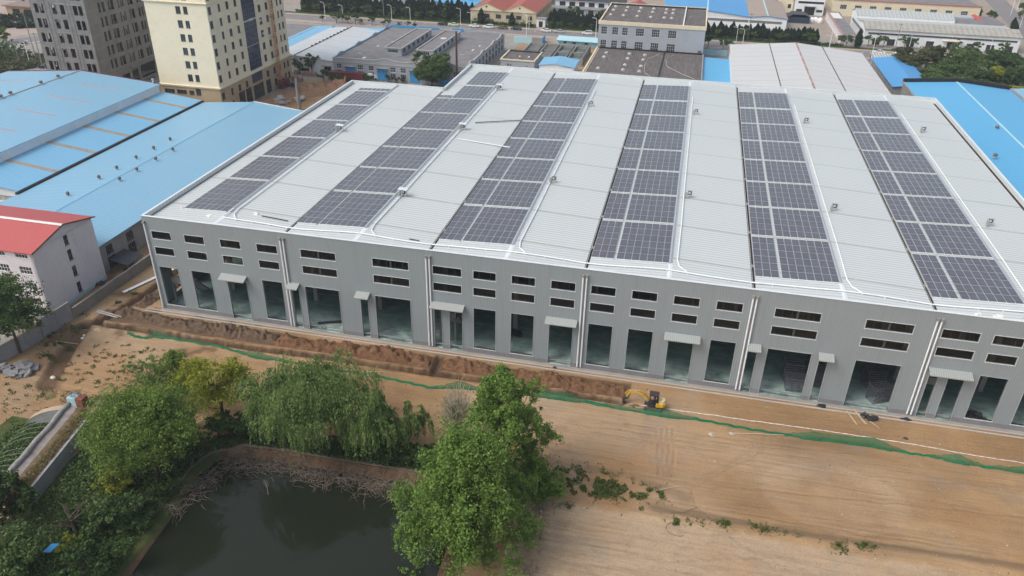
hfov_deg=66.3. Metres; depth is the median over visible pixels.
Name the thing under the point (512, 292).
window
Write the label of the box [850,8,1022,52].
white workshop
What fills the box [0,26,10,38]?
lot tree
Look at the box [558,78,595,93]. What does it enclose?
solar array
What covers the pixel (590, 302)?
window
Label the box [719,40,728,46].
street tree
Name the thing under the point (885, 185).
solar array
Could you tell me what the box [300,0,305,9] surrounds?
cypress
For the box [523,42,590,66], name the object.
settling tank
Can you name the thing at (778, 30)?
cypress
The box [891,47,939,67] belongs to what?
thicket tree
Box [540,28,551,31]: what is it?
car
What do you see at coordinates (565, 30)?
pavement
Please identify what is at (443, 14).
street tree
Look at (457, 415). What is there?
bare poplar
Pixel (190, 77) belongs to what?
window
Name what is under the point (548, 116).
solar array
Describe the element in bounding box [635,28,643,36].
window
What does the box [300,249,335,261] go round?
window
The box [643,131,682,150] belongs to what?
solar array
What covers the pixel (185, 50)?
window
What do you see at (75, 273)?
window
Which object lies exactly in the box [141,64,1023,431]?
factory hall
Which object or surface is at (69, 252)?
window
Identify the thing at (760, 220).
solar array
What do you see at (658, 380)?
concrete apron
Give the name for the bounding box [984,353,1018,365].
window
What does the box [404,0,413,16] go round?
cypress
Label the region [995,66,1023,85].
thicket tree
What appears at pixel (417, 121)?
solar array
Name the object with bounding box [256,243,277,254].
window
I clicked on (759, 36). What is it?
cypress
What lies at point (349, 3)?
cypress
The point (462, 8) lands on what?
cypress
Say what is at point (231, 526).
water
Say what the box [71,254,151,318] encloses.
boundary wall
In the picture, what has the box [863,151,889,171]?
solar array
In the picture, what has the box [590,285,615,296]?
window
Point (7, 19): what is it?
nursery hedge
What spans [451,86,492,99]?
solar array
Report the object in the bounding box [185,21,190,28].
window
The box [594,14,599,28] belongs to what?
cypress
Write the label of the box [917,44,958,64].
thicket tree
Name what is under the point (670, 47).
window
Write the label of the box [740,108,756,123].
solar array
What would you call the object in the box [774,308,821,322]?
window
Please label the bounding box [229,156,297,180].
solar array
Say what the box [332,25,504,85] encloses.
grey factory
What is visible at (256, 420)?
bank bush
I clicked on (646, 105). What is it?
solar array
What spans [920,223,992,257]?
solar array
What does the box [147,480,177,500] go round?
bank bush
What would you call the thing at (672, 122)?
solar array
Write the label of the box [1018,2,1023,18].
roadside tree
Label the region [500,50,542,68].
building
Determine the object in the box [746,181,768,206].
solar array
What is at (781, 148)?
solar array
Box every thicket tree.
[891,46,913,57]
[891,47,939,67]
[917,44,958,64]
[919,64,946,75]
[919,73,944,77]
[933,58,974,77]
[947,74,975,80]
[949,49,995,68]
[950,45,983,60]
[962,67,998,81]
[979,78,1001,84]
[981,48,1023,69]
[989,66,1008,83]
[995,52,1023,69]
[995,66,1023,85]
[1009,85,1023,88]
[1014,63,1023,70]
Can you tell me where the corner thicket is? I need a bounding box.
[0,38,31,57]
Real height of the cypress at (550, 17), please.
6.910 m
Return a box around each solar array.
[183,178,266,211]
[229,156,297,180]
[261,137,322,157]
[290,120,346,137]
[297,191,349,224]
[316,104,366,120]
[319,192,392,227]
[334,167,374,190]
[338,91,385,105]
[354,168,415,193]
[357,88,389,91]
[360,146,397,167]
[379,147,435,169]
[383,128,416,146]
[400,129,451,148]
[403,112,432,128]
[419,113,467,129]
[421,98,448,112]
[436,99,480,113]
[437,95,452,97]
[439,205,481,240]
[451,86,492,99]
[462,206,528,244]
[464,179,498,204]
[466,72,506,85]
[482,157,512,179]
[485,181,541,207]
[497,138,524,157]
[501,158,553,182]
[511,121,536,138]
[516,139,563,159]
[523,106,545,121]
[528,122,572,139]
[533,92,554,105]
[539,107,580,122]
[543,78,564,91]
[549,93,587,107]
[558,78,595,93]
[591,220,622,258]
[603,193,628,220]
[611,169,635,192]
[616,221,672,263]
[618,149,640,169]
[624,130,644,148]
[625,194,675,223]
[630,114,648,130]
[632,170,678,195]
[635,100,652,114]
[638,149,680,171]
[639,85,656,99]
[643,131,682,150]
[647,115,684,132]
[651,101,686,115]
[655,85,688,100]
[738,92,753,107]
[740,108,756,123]
[741,123,758,140]
[743,140,761,159]
[744,159,764,181]
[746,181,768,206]
[749,207,772,236]
[751,236,779,278]
[754,92,789,108]
[756,109,794,124]
[759,124,799,142]
[761,141,804,161]
[764,160,810,184]
[768,183,818,209]
[771,208,826,239]
[776,238,840,283]
[837,99,860,116]
[846,117,869,132]
[854,100,897,117]
[854,133,878,150]
[863,117,909,134]
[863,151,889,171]
[872,133,921,152]
[872,171,902,194]
[882,152,935,173]
[883,194,916,221]
[893,172,951,197]
[897,222,933,253]
[906,196,970,225]
[911,253,958,299]
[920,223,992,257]
[938,255,1023,304]
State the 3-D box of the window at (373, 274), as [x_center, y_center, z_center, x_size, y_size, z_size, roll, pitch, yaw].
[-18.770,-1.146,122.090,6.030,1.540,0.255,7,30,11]
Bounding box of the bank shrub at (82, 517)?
[56,504,86,533]
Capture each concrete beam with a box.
[96,311,117,317]
[97,310,120,316]
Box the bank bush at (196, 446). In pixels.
[173,424,199,448]
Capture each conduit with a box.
[222,208,1023,311]
[234,96,387,217]
[371,82,503,234]
[519,90,595,252]
[677,97,692,271]
[794,105,861,291]
[901,113,1023,291]
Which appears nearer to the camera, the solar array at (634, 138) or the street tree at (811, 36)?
the solar array at (634, 138)
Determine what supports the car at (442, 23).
on the road at (494, 29)
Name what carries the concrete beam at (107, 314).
on the ground at (740, 478)
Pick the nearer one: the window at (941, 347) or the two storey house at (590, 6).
the window at (941, 347)
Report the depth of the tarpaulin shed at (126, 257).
147.13 m
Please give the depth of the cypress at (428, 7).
355.94 m
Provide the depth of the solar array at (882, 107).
187.13 m
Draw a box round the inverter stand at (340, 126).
[335,123,343,131]
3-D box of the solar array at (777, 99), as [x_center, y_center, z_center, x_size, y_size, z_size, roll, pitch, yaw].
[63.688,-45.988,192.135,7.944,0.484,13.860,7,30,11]
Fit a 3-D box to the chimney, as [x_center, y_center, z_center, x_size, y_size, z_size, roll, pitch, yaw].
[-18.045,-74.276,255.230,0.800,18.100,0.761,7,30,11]
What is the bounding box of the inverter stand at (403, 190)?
[398,187,408,196]
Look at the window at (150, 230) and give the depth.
128.06 m
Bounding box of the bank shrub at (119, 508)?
[72,490,154,534]
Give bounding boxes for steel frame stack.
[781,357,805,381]
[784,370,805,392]
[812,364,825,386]
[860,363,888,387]
[865,380,893,403]
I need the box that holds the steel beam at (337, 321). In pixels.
[318,320,341,323]
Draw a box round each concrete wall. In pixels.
[0,326,42,362]
[38,302,72,337]
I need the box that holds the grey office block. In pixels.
[597,2,707,52]
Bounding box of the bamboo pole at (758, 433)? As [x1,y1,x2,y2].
[735,433,782,434]
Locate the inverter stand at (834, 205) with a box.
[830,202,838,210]
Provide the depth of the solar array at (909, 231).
125.72 m
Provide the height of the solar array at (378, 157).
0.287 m
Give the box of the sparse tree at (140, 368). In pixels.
[121,354,171,391]
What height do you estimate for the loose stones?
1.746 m
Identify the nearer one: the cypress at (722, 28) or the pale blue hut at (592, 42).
the pale blue hut at (592, 42)
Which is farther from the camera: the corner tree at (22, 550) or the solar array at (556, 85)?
the solar array at (556, 85)
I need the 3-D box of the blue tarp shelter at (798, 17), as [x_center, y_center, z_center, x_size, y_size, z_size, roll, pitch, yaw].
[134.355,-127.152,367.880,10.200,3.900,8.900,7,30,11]
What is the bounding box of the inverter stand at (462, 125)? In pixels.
[459,122,466,129]
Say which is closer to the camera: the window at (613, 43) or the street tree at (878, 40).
the window at (613, 43)
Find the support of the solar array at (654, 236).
on the factory hall at (947, 364)
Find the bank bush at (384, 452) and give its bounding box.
[373,431,406,460]
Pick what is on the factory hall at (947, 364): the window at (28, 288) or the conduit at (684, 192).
the conduit at (684, 192)
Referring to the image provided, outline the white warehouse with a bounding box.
[729,42,891,94]
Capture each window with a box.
[0,264,9,271]
[15,253,28,259]
[19,266,33,275]
[25,282,37,290]
[63,235,68,246]
[67,249,73,261]
[72,265,78,277]
[76,281,83,293]
[106,243,114,255]
[108,253,118,268]
[126,230,133,242]
[128,240,136,251]
[150,230,171,240]
[154,246,175,256]
[164,88,174,92]
[175,6,180,13]
[177,89,187,94]
[178,20,183,27]
[180,34,185,41]
[183,7,187,14]
[183,48,188,55]
[183,234,204,245]
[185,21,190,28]
[185,61,190,68]
[186,250,207,260]
[188,74,192,81]
[190,48,194,55]
[196,89,201,95]
[219,239,240,249]
[222,255,243,265]
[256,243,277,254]
[258,260,279,270]
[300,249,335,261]
[302,265,337,277]
[372,258,408,270]
[373,274,409,287]
[400,68,405,73]
[432,265,461,277]
[433,282,461,293]
[473,270,495,281]
[473,287,495,298]
[511,275,535,286]
[511,292,534,303]
[550,280,575,291]
[550,297,574,308]
[589,302,614,313]
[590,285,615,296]
[600,40,605,46]
[601,26,606,33]
[611,40,616,47]
[612,27,617,34]
[621,41,626,47]
[622,28,627,35]
[630,307,655,319]
[631,290,657,302]
[634,42,642,48]
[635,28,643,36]
[650,43,658,49]
[651,29,659,37]
[666,44,674,51]
[668,31,676,38]
[670,313,697,324]
[673,295,700,307]
[713,318,740,330]
[715,301,743,312]
[770,325,817,340]
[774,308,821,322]
[859,337,909,351]
[864,319,915,334]
[886,39,894,45]
[925,41,933,47]
[934,347,974,360]
[940,329,981,342]
[946,42,954,48]
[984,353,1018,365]
[985,45,994,50]
[991,335,1023,348]
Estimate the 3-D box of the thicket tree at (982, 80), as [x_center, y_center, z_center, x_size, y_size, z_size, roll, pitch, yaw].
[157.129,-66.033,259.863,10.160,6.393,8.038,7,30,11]
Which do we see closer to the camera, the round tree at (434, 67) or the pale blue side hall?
the pale blue side hall
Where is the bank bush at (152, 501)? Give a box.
[136,495,156,518]
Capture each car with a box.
[36,63,46,68]
[437,21,447,25]
[448,22,458,25]
[469,24,479,27]
[483,24,493,28]
[497,25,507,28]
[511,26,521,29]
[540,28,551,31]
[554,29,564,32]
[582,30,592,34]
[873,49,885,52]
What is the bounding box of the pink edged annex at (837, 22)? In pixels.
[825,10,856,45]
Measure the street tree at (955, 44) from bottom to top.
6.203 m
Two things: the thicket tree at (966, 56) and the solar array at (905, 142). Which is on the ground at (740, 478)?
the thicket tree at (966, 56)
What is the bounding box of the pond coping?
[154,443,422,514]
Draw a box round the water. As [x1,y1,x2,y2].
[130,456,448,575]
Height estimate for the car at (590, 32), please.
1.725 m
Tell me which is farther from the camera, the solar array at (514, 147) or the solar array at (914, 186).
the solar array at (514, 147)
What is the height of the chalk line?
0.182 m
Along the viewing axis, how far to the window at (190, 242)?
126.91 m
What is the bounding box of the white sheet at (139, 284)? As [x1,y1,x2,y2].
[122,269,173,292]
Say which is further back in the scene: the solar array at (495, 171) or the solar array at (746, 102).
the solar array at (746, 102)
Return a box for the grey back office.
[953,14,973,19]
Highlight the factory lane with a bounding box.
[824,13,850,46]
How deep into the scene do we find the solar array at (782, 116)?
180.15 m
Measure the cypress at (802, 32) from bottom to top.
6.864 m
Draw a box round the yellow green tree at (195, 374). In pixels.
[161,354,257,419]
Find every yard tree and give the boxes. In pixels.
[291,57,306,73]
[304,53,320,71]
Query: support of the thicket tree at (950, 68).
on the ground at (740, 478)
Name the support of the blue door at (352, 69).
in the grey factory at (389, 50)
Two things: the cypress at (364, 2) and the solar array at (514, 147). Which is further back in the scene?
the cypress at (364, 2)
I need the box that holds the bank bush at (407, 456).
[397,442,425,464]
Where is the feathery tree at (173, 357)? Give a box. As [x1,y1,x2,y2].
[143,344,194,401]
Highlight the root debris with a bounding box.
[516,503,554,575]
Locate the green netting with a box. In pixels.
[127,329,1023,473]
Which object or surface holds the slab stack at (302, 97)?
on the ground at (740, 478)
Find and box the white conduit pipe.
[457,138,508,146]
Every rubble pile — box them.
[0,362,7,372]
[1,359,39,378]
[273,95,290,103]
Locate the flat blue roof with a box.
[702,57,730,82]
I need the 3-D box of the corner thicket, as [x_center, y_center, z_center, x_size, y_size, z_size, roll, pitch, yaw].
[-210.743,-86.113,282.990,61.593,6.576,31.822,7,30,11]
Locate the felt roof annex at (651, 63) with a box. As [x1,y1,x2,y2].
[582,46,703,80]
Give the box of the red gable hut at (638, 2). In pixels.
[631,0,646,3]
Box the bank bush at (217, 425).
[197,409,234,446]
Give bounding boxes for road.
[0,34,60,44]
[7,0,996,60]
[985,0,1023,39]
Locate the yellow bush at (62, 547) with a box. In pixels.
[54,532,83,552]
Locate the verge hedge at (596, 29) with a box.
[295,9,843,45]
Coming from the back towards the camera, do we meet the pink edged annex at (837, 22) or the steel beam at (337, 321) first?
the pink edged annex at (837, 22)
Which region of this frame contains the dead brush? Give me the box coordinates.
[155,438,425,523]
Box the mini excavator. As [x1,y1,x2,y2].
[622,390,665,409]
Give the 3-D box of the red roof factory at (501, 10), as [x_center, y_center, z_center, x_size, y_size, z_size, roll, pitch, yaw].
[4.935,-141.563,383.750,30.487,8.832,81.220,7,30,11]
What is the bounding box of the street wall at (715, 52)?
[703,48,726,55]
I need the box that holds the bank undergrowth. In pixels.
[4,426,223,575]
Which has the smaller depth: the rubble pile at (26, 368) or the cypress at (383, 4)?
the rubble pile at (26, 368)
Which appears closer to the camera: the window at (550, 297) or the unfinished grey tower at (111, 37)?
the window at (550, 297)
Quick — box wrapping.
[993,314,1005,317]
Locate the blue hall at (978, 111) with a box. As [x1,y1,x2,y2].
[900,78,1023,197]
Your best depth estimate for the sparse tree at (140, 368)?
107.62 m
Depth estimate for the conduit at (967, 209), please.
133.51 m
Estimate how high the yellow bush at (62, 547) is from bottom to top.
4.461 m
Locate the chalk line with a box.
[642,405,1022,462]
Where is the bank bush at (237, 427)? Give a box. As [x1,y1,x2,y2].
[228,411,251,435]
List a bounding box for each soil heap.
[113,306,280,344]
[133,255,206,308]
[273,332,432,367]
[442,356,628,396]
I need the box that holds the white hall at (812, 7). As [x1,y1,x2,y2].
[793,0,825,15]
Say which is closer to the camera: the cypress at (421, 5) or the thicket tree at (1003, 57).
the thicket tree at (1003, 57)
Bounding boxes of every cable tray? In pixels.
[228,85,398,210]
[364,72,507,226]
[511,79,597,244]
[669,86,690,262]
[786,93,842,282]
[888,101,1023,302]
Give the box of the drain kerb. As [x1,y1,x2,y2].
[145,308,1023,438]
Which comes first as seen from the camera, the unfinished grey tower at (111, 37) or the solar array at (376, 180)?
the solar array at (376, 180)
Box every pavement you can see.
[0,0,931,62]
[285,12,950,56]
[1006,0,1023,17]
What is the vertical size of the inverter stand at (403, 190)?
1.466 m
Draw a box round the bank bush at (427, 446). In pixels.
[423,443,434,455]
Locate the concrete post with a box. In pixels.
[294,77,301,109]
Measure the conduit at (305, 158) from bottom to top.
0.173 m
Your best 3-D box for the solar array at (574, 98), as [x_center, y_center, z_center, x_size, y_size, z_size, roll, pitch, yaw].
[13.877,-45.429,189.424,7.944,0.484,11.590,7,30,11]
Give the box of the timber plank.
[853,409,866,424]
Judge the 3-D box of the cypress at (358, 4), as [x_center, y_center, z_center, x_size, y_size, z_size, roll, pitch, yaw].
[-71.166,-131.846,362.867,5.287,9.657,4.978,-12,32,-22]
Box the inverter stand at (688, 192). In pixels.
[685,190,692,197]
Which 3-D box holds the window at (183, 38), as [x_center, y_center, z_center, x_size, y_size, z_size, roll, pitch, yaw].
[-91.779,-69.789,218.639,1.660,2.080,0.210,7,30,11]
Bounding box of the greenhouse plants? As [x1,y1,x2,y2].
[0,421,48,503]
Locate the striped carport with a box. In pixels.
[869,52,893,60]
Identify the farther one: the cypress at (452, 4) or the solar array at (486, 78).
the cypress at (452, 4)
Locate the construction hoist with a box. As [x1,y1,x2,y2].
[268,0,290,90]
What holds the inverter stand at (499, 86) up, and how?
on the factory hall at (947, 364)
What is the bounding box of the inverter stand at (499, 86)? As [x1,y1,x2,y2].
[496,83,502,89]
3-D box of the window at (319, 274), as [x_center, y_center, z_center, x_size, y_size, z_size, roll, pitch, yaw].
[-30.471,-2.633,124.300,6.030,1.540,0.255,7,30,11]
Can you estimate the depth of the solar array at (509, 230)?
126.45 m
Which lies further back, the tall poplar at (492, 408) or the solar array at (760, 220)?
the solar array at (760, 220)
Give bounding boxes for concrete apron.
[160,308,1023,433]
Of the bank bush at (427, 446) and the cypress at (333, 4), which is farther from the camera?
the cypress at (333, 4)
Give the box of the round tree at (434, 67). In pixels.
[410,50,453,85]
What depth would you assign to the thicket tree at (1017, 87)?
257.72 m
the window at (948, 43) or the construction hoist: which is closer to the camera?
the construction hoist
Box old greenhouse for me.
[0,402,93,503]
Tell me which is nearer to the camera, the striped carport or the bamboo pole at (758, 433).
the bamboo pole at (758, 433)
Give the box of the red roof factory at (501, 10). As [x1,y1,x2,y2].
[470,0,555,24]
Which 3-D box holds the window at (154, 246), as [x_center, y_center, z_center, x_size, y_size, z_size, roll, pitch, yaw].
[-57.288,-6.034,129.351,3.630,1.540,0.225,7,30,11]
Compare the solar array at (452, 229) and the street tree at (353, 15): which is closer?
the solar array at (452, 229)
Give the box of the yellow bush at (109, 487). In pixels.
[90,465,133,494]
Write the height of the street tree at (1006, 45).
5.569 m
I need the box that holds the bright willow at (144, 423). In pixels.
[69,373,210,483]
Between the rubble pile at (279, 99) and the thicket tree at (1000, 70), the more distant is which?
the thicket tree at (1000, 70)
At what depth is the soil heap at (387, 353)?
123.89 m
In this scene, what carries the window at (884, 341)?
in the factory hall at (947, 364)
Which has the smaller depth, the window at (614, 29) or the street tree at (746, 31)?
the window at (614, 29)
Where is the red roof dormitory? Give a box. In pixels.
[0,205,106,315]
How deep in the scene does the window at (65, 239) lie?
133.06 m
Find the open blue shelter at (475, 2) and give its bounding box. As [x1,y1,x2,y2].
[435,0,482,6]
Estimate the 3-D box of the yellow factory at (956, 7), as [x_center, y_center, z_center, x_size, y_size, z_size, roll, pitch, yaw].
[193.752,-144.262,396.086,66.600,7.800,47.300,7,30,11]
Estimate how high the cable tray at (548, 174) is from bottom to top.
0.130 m
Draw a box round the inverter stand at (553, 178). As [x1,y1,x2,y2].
[549,176,556,182]
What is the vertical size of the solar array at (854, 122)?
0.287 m
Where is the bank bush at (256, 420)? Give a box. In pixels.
[236,407,264,434]
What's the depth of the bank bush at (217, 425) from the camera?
104.95 m
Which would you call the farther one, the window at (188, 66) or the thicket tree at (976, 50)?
the thicket tree at (976, 50)
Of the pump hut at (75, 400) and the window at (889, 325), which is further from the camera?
the pump hut at (75, 400)
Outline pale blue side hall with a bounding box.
[1014,89,1023,97]
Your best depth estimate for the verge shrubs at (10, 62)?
274.59 m
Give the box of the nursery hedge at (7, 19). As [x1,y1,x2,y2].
[0,11,56,28]
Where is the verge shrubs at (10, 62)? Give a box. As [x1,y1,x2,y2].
[0,48,63,72]
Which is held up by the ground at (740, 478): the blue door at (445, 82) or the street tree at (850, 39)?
the street tree at (850, 39)
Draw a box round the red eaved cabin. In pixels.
[971,14,1005,25]
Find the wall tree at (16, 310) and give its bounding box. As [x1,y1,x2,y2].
[0,270,53,353]
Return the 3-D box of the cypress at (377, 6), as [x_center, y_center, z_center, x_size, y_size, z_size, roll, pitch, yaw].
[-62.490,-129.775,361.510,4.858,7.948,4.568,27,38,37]
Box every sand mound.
[252,90,301,104]
[294,76,345,96]
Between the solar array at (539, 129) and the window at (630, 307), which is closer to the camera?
the window at (630, 307)
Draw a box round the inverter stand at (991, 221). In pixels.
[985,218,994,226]
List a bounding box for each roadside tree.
[986,10,997,18]
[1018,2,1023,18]
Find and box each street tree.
[324,3,333,13]
[330,12,341,22]
[351,13,359,23]
[360,5,371,11]
[388,7,395,17]
[401,7,410,18]
[426,11,435,19]
[440,8,448,20]
[568,6,582,13]
[705,36,713,47]
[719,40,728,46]
[738,28,749,39]
[775,29,784,41]
[802,32,816,43]
[838,35,846,45]
[841,35,853,46]
[864,34,874,43]
[872,33,882,46]
[880,36,888,46]
[898,36,913,46]
[910,38,918,45]
[950,38,962,46]
[972,41,984,47]
[998,42,1010,50]
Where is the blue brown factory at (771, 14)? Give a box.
[664,0,788,29]
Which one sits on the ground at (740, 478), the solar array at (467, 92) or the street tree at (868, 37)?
the street tree at (868, 37)
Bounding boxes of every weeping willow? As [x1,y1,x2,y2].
[226,347,388,456]
[317,383,399,460]
[382,400,435,451]
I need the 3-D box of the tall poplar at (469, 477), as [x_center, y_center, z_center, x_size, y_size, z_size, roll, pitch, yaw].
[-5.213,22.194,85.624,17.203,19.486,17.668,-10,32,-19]
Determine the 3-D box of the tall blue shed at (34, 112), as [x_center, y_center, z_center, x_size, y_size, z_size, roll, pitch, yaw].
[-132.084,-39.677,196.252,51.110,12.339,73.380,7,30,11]
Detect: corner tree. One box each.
[0,469,39,526]
[0,517,45,575]
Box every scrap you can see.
[816,404,825,407]
[860,412,878,420]
[900,417,911,421]
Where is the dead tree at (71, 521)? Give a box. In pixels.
[41,493,91,537]
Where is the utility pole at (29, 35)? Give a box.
[22,11,35,57]
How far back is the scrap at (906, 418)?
112.12 m
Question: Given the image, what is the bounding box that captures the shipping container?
[328,70,365,80]
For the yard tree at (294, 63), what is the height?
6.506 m
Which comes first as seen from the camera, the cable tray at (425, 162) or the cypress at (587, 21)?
the cable tray at (425, 162)
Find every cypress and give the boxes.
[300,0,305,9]
[306,0,311,10]
[316,0,323,11]
[322,0,329,11]
[330,0,336,11]
[336,0,341,11]
[341,0,348,12]
[346,0,354,12]
[353,0,362,13]
[361,0,366,13]
[366,0,373,14]
[373,0,380,15]
[380,0,386,14]
[386,0,393,14]
[392,0,400,15]
[398,2,404,16]
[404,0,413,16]
[412,1,419,16]
[418,0,425,18]
[425,0,433,17]
[430,2,438,17]
[436,0,442,17]
[438,3,443,18]
[443,0,452,19]
[450,0,453,19]
[452,4,456,18]
[453,0,461,19]
[458,2,465,20]
[464,6,470,19]
[477,8,485,23]
[508,12,515,24]
[547,11,552,24]
[552,10,557,25]
[557,9,563,26]
[559,10,567,26]
[566,11,572,26]
[572,12,577,26]
[575,13,581,27]
[580,15,585,27]
[584,13,591,27]
[591,15,594,28]
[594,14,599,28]
[705,20,709,35]
[708,26,713,35]
[719,24,726,36]
[727,25,731,36]
[731,21,735,36]
[732,26,736,36]
[737,26,744,37]
[755,26,761,38]
[761,23,766,37]
[763,28,768,38]
[769,28,775,38]
[775,26,781,39]
[787,28,792,40]
[791,28,795,40]
[794,28,799,40]
[799,26,806,40]
[804,27,811,41]
[812,29,819,41]
[854,28,863,47]
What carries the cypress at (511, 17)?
on the ground at (740, 478)
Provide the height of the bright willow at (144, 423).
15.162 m
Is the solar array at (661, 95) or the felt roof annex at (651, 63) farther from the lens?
the felt roof annex at (651, 63)
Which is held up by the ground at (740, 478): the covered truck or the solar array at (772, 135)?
the covered truck
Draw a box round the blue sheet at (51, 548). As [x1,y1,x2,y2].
[42,543,58,552]
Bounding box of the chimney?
[455,31,457,75]
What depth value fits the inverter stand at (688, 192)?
137.84 m
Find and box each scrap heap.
[95,280,105,286]
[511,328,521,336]
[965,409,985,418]
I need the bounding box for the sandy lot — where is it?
[0,2,53,36]
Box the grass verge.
[285,11,946,54]
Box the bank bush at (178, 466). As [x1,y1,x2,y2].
[160,452,190,475]
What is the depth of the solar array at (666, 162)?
153.84 m
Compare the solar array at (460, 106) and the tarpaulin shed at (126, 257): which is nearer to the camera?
the tarpaulin shed at (126, 257)
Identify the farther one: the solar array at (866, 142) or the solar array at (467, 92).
the solar array at (467, 92)
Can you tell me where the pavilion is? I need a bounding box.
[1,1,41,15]
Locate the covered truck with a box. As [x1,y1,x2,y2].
[367,73,377,79]
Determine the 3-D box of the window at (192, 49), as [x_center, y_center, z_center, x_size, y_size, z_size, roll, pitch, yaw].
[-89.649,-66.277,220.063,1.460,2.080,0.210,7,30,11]
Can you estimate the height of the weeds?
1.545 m
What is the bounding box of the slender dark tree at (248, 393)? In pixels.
[240,383,254,406]
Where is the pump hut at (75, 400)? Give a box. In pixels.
[62,386,89,407]
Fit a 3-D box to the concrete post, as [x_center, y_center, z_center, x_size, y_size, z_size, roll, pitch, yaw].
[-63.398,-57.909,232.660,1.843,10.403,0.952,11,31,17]
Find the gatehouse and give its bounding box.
[536,17,547,26]
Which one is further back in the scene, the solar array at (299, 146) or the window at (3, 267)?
the solar array at (299, 146)
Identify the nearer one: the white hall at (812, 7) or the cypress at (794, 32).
the cypress at (794, 32)
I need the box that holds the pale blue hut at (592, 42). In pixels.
[556,35,597,48]
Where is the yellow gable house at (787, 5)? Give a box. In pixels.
[777,0,794,11]
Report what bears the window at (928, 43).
in the white workshop
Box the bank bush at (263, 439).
[247,422,275,443]
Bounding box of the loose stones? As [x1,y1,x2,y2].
[25,307,1021,573]
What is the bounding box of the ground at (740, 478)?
[0,0,1023,575]
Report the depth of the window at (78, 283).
137.52 m
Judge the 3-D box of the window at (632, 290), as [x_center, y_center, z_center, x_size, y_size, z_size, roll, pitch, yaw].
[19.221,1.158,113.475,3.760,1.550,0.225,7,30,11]
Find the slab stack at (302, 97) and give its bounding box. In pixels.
[294,95,305,101]
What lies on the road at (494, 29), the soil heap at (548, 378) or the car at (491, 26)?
the car at (491, 26)
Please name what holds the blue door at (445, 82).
in the grey factory at (389, 50)
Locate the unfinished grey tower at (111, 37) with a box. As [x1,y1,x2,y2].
[29,0,158,80]
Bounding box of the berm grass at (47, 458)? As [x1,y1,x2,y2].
[22,408,91,484]
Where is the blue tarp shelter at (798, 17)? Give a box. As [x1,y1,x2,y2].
[786,11,809,23]
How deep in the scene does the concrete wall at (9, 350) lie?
122.58 m
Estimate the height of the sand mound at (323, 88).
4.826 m
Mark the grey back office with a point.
(963, 16)
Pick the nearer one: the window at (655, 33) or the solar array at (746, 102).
the solar array at (746, 102)
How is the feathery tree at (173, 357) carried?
on the ground at (740, 478)
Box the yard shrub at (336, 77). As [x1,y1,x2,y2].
[331,73,340,80]
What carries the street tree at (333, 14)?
on the pavement at (383, 26)
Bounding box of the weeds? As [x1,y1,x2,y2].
[2,267,885,554]
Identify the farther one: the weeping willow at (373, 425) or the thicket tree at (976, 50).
the thicket tree at (976, 50)
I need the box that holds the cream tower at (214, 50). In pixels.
[142,0,292,101]
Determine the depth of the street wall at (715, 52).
305.47 m
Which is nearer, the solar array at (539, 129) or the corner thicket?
the solar array at (539, 129)
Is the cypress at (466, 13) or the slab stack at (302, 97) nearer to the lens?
the slab stack at (302, 97)
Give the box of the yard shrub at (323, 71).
[317,68,330,80]
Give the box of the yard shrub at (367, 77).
[363,73,371,80]
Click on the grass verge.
(584, 30)
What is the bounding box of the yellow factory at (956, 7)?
[825,0,982,15]
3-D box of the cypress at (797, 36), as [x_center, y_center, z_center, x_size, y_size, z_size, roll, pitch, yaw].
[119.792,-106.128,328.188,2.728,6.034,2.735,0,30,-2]
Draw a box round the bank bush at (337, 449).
[320,433,349,454]
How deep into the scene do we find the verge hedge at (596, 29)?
347.77 m
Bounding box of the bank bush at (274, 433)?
[273,427,297,444]
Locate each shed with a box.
[0,70,160,162]
[0,92,201,202]
[0,101,302,272]
[108,249,142,268]
[286,23,316,36]
[288,26,383,73]
[538,56,579,70]
[871,56,920,94]
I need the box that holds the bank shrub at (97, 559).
[42,531,136,575]
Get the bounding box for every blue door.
[345,67,354,71]
[377,69,387,80]
[410,71,419,83]
[439,75,448,85]
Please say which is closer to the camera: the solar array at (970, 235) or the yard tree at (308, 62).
the solar array at (970, 235)
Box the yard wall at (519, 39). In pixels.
[513,35,544,42]
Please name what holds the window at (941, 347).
in the factory hall at (947, 364)
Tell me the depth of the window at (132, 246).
152.17 m
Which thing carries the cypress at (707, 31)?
on the ground at (740, 478)
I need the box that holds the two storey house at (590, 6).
[551,0,627,15]
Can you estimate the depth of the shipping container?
263.55 m
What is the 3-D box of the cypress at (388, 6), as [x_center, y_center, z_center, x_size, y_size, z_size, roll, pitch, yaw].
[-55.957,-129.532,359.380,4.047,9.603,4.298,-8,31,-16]
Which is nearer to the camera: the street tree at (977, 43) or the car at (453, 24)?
the street tree at (977, 43)
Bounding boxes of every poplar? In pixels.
[384,408,547,575]
[419,374,473,438]
[459,360,565,502]
[513,454,567,505]
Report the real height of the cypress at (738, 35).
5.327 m
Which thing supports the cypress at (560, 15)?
on the ground at (740, 478)
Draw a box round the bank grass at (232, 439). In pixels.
[208,431,431,470]
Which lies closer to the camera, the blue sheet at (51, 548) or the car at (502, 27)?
the blue sheet at (51, 548)
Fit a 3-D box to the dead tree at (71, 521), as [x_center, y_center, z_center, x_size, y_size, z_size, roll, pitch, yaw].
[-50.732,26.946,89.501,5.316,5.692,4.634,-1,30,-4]

